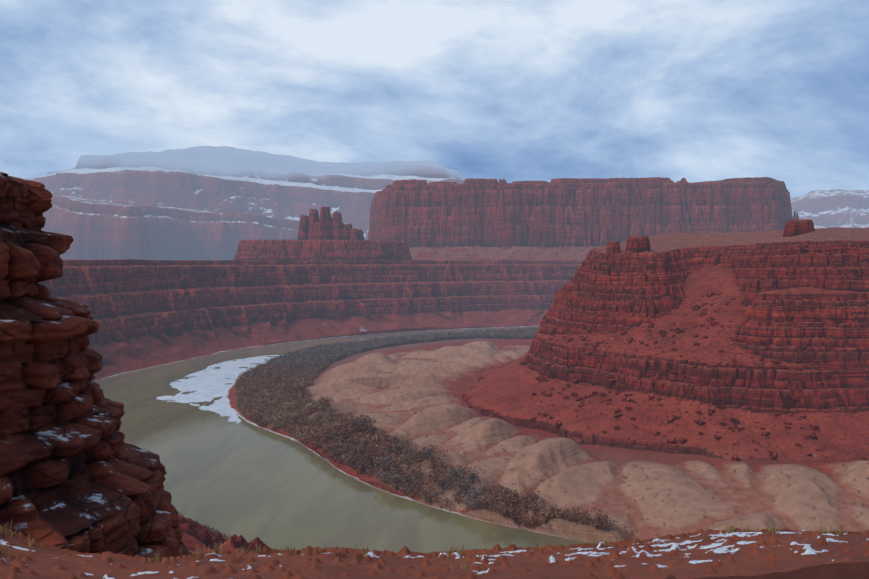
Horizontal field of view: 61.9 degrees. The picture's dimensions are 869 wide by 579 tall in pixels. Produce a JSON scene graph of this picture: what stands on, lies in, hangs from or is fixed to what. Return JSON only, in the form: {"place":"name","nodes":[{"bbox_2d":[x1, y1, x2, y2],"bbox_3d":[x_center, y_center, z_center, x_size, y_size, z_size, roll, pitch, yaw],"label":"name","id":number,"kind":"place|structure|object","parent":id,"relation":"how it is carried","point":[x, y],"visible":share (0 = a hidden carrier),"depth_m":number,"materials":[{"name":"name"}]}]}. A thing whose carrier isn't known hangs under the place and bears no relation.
{"place":"outdoors","nodes":[
{"label":"outdoors","id":0,"kind":"place"},
{"bbox_2d":[95,326,596,552],"bbox_3d":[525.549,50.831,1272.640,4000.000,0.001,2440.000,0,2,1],"label":"river water","id":1,"kind":"structure","parent":0,"point":[248,481],"depth_m":323.50,"materials":[{"name":"green liquid"}]},
{"bbox_2d":[157,355,282,422],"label":"river ice","id":2,"kind":"structure","parent":1,"relation":"on","point":[208,383],"depth_m":584.17,"materials":[{"name":"white ice"}]},
{"bbox_2d":[0,525,868,578],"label":"ledge ground","id":3,"kind":"structure","parent":0,"point":[784,553],"depth_m":10.30,"materials":[{"name":"red soil"}]},
{"bbox_2d":[0,172,191,557],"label":"rock outcrop","id":4,"kind":"object","parent":3,"relation":"on","point":[78,474],"visible":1,"depth_m":17.53,"materials":[{"name":"red stone"}]},
{"bbox_2d":[0,519,848,570],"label":"dry grass tufts","id":5,"kind":"object","parent":3,"relation":"on","point":[772,531],"visible":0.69,"depth_m":11.93,"materials":[{"name":"brown plant"}]},
{"bbox_2d":[0,0,868,197],"label":"sky","id":6,"kind":"structure","parent":0,"point":[511,91],"materials":[{"name":"blue"}]},
{"bbox_2d":[22,146,868,554],"bbox_3d":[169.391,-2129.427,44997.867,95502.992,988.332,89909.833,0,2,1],"label":"canyon ground","id":7,"kind":"structure","parent":0,"point":[220,248],"depth_m":533.49,"materials":[{"name":"stone"}]},
{"bbox_2d":[107,310,868,540],"bbox_3d":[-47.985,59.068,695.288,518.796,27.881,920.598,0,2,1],"label":"shrubs","id":8,"kind":"object","parent":7,"relation":"on","point":[279,378],"visible":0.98,"depth_m":386.20,"materials":[{"name":"plant"}]},
{"bbox_2d":[528,289,866,460],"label":"talus boulders","id":9,"kind":"object","parent":7,"relation":"on","point":[735,421],"visible":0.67,"depth_m":386.74,"materials":[{"name":"stone"}]}
]}

